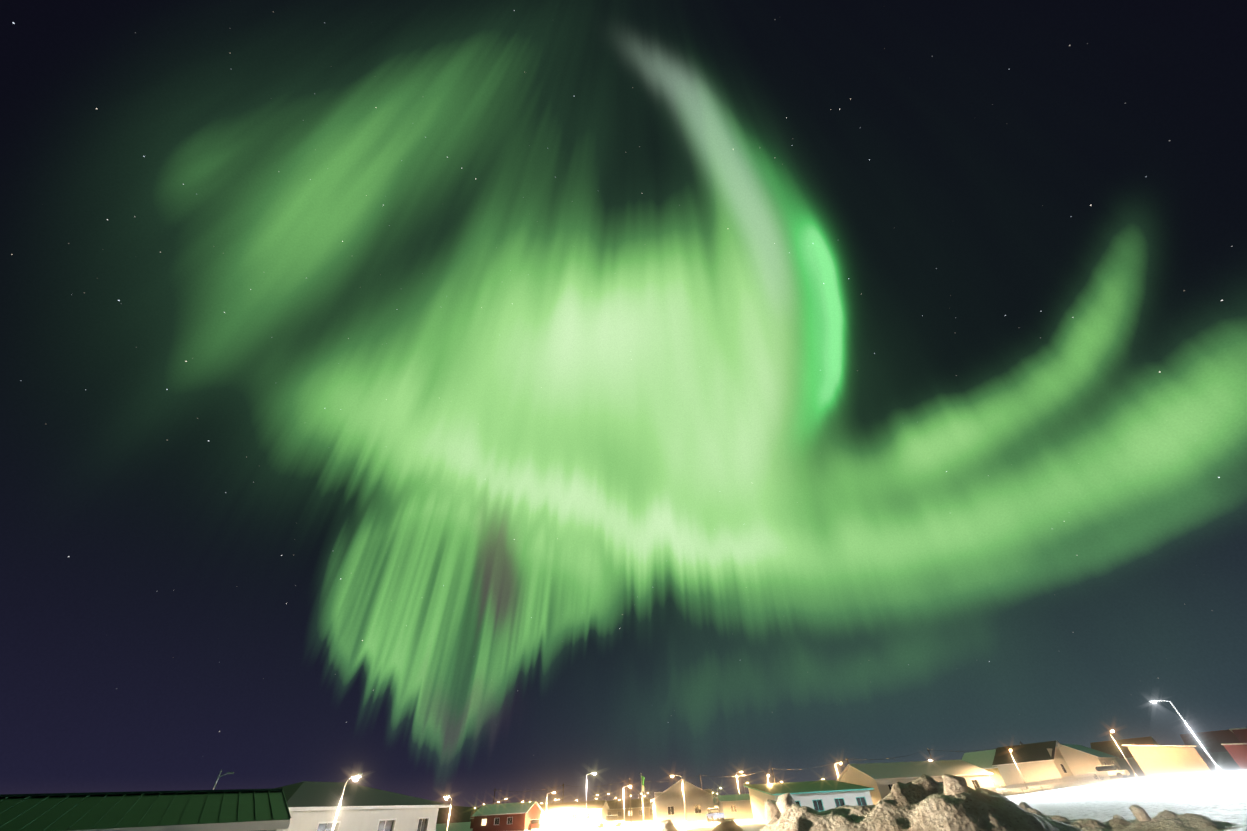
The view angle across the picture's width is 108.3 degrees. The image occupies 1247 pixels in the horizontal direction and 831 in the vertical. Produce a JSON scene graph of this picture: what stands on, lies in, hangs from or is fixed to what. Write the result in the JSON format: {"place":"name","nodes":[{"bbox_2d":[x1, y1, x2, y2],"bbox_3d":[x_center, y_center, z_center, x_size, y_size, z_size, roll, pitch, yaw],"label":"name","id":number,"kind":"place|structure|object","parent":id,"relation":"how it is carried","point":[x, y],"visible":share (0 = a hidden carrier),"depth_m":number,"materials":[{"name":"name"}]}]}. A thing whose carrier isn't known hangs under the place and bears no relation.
{"place":"outdoors","nodes":[
{"label":"outdoors","id":0,"kind":"place"},
{"bbox_2d":[212,770,233,789],"bbox_3d":[-40.740,39.445,44.061,1.489,7.590,0.250,-5,-41,1],"label":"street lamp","id":1,"kind":"object","parent":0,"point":[220,776],"visible":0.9,"depth_m":46.23,"materials":[{"name":"grey metal"}]},
{"bbox_2d":[436,805,478,823],"bbox_3d":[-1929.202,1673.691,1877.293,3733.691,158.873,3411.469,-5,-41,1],"label":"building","id":2,"kind":"structure","parent":0,"point":[458,814],"depth_m":1999.54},
{"bbox_2d":[0,0,1246,807],"label":"sky","id":3,"kind":"structure","parent":0,"point":[463,400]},
{"bbox_2d":[435,770,1246,830],"bbox_3d":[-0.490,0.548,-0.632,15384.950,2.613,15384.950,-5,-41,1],"label":"ground","id":4,"kind":"structure","parent":0,"point":[1218,796],"depth_m":40.04,"materials":[{"name":"white snow"}]},
{"bbox_2d":[0,791,289,830],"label":"green hall roof","id":5,"kind":"structure","parent":4,"relation":"on","point":[133,816],"depth_m":12.79,"materials":[{"name":"green metal"}]},
{"bbox_2d":[0,788,290,830],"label":"hall roof seams","id":6,"kind":"object","parent":5,"relation":"attached to","point":[259,825],"visible":1,"depth_m":12.62,"materials":[{"name":"metal"}]},
{"bbox_2d":[331,773,361,830],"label":"yard lamp","id":7,"kind":"object","parent":4,"relation":"on","point":[355,776],"visible":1,"depth_m":21.14,"materials":[{"name":"metal"}]},
{"bbox_2d":[266,781,449,830],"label":"house","id":8,"kind":"structure","parent":4,"relation":"on","point":[312,806],"depth_m":25.99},
{"bbox_2d":[443,795,451,830],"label":"street light","id":9,"kind":"object","parent":4,"relation":"on","point":[446,797],"visible":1,"depth_m":31.74,"materials":[{"name":"metal"}]},
{"bbox_2d":[470,811,475,828],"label":"house","id":10,"kind":"structure","parent":4,"relation":"on","point":[472,819],"depth_m":163.09,"materials":[{"name":"red metal"}]},
{"bbox_2d":[471,801,543,830],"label":"house","id":11,"kind":"structure","parent":4,"relation":"on","point":[518,816],"depth_m":96.29,"materials":[{"name":"red metal"}]},
{"bbox_2d":[528,819,539,829],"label":"red car","id":12,"kind":"object","parent":4,"relation":"on","point":[534,823],"visible":1,"depth_m":90.92,"materials":[{"name":"red paint"}]},
{"bbox_2d":[540,800,609,827],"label":"house","id":13,"kind":"structure","parent":4,"relation":"on","point":[565,814],"depth_m":108.96,"materials":[{"name":"white paint"}]},
{"bbox_2d":[586,772,595,827],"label":"tall lamp","id":14,"kind":"object","parent":4,"relation":"on","point":[586,798],"visible":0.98,"depth_m":89.67,"materials":[{"name":"metal"}]},
{"bbox_2d":[594,815,624,827],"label":"white pickup","id":15,"kind":"object","parent":4,"relation":"on","point":[612,820],"visible":0.88,"depth_m":82.48,"materials":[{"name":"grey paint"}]},
{"bbox_2d":[607,798,650,820],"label":"house","id":16,"kind":"structure","parent":4,"relation":"on","point":[618,809],"depth_m":128.50,"materials":[{"name":"beige paint"}]},
{"bbox_2d":[640,773,644,825],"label":"flagpole","id":17,"kind":"object","parent":4,"relation":"on","point":[642,784],"visible":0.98,"depth_m":76.97,"materials":[{"name":"white metal"}]},
{"bbox_2d":[474,779,820,808],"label":"street lights","id":18,"kind":"object","parent":4,"relation":"on","point":[626,792],"visible":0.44,"depth_m":211.84,"materials":[{"name":"metal"}]},
{"bbox_2d":[650,804,652,814],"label":"house","id":19,"kind":"structure","parent":4,"relation":"on","point":[651,810],"depth_m":240.50,"materials":[{"name":"grey metal"}]},
{"bbox_2d":[670,775,687,825],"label":"street light","id":20,"kind":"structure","parent":4,"relation":"on","point":[683,797],"depth_m":72.53,"materials":[{"name":"metal"}]},
{"bbox_2d":[650,779,715,822],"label":"house","id":21,"kind":"structure","parent":4,"relation":"on","point":[668,803],"depth_m":88.54,"materials":[{"name":"white paint"}]},
{"bbox_2d":[655,819,742,830],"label":"rocks","id":22,"kind":"object","parent":4,"relation":"on","point":[668,825],"visible":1,"depth_m":16.15,"materials":[{"name":"beige stone"}]},
{"bbox_2d":[706,808,724,820],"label":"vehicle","id":23,"kind":"object","parent":4,"relation":"on","point":[713,813],"visible":1,"depth_m":79.32,"materials":[{"name":"white paint"}]},
{"bbox_2d":[713,797,718,807],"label":"house","id":24,"kind":"structure","parent":4,"relation":"on","point":[716,805],"depth_m":164.95,"materials":[{"name":"white paint"}]},
{"bbox_2d":[716,794,752,818],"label":"shed","id":25,"kind":"structure","parent":4,"relation":"on","point":[736,806],"depth_m":85.22,"materials":[{"name":"white paint"}]},
{"bbox_2d":[493,741,1022,821],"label":"street lights","id":26,"kind":"object","parent":4,"relation":"on","point":[742,775],"visible":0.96,"depth_m":116.31,"materials":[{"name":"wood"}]},
{"bbox_2d":[743,780,873,823],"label":"house","id":27,"kind":"structure","parent":4,"relation":"on","point":[820,796],"depth_m":58.44,"materials":[{"name":"white paint"}]},
{"bbox_2d":[836,760,995,804],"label":"long white building","id":28,"kind":"structure","parent":4,"relation":"on","point":[881,779],"depth_m":70.86,"materials":[{"name":"paint"}]},
{"bbox_2d":[759,774,1081,830],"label":"rocks","id":29,"kind":"object","parent":4,"relation":"on","point":[923,802],"visible":1,"depth_m":16.20,"materials":[{"name":"beige stone"}]},
{"bbox_2d":[962,749,1005,788],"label":"house","id":30,"kind":"structure","parent":4,"relation":"on","point":[983,759],"depth_m":83.96,"materials":[{"name":"grey metal"}]},
{"bbox_2d":[1009,749,1028,788],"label":"street light","id":31,"kind":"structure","parent":4,"relation":"on","point":[1017,767],"depth_m":69.84,"materials":[{"name":"metal"}]},
{"bbox_2d":[992,741,1074,788],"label":"house","id":32,"kind":"structure","parent":4,"relation":"on","point":[1039,761],"depth_m":75.10,"materials":[{"name":"paint"}]},
{"bbox_2d":[975,771,1111,795],"bbox_3d":[54.733,49.126,59.774,18.104,2.146,0.119,-10,-42,8],"label":"picket fence","id":33,"kind":"object","parent":4,"relation":"on","point":[1050,781],"visible":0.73,"depth_m":59.52,"materials":[{"name":"white wood"}]},
{"bbox_2d":[1056,744,1121,780],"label":"house","id":34,"kind":"structure","parent":4,"relation":"on","point":[1080,759],"depth_m":72.79,"materials":[{"name":"white paint"}]},
{"bbox_2d":[1088,765,1129,779],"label":"white car","id":35,"kind":"object","parent":4,"relation":"on","point":[1112,770],"visible":0.83,"depth_m":66.18,"materials":[{"name":"white paint"}]},
{"bbox_2d":[1109,729,1138,777],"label":"street light","id":36,"kind":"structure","parent":4,"relation":"on","point":[1112,730],"depth_m":64.13,"materials":[{"name":"metal"}]},
{"bbox_2d":[1090,736,1158,777],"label":"beige house","id":37,"kind":"structure","parent":4,"relation":"on","point":[1110,747],"depth_m":78.98,"materials":[{"name":"white paint"}]},
{"bbox_2d":[1018,801,1241,830],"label":"rocks","id":38,"kind":"structure","parent":4,"relation":"on","point":[1165,820],"depth_m":21.84,"materials":[{"name":"brown stone"}]},
{"bbox_2d":[1121,745,1218,776],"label":"building","id":39,"kind":"structure","parent":4,"relation":"on","point":[1160,760],"depth_m":64.20,"materials":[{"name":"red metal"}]},
{"bbox_2d":[1149,700,1222,771],"bbox_3d":[67.588,38.678,54.088,2.632,7.682,0.430,-5,-41,1],"label":"led lamp","id":40,"kind":"object","parent":4,"relation":"on","point":[1202,746],"visible":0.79,"depth_m":54.07,"materials":[{"name":"white metal"}]},
{"bbox_2d":[1180,730,1240,771],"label":"gabled house","id":41,"kind":"structure","parent":4,"relation":"on","point":[1219,753],"depth_m":81.19,"materials":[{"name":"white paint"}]},
{"bbox_2d":[1221,743,1246,769],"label":"house","id":42,"kind":"structure","parent":4,"relation":"on","point":[1237,752],"depth_m":58.34,"materials":[{"name":"red paint"}]},
{"bbox_2d":[1229,728,1246,742],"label":"red building","id":43,"kind":"structure","parent":4,"relation":"on","point":[1240,734],"depth_m":69.88,"materials":[{"name":"metal"}]}
]}

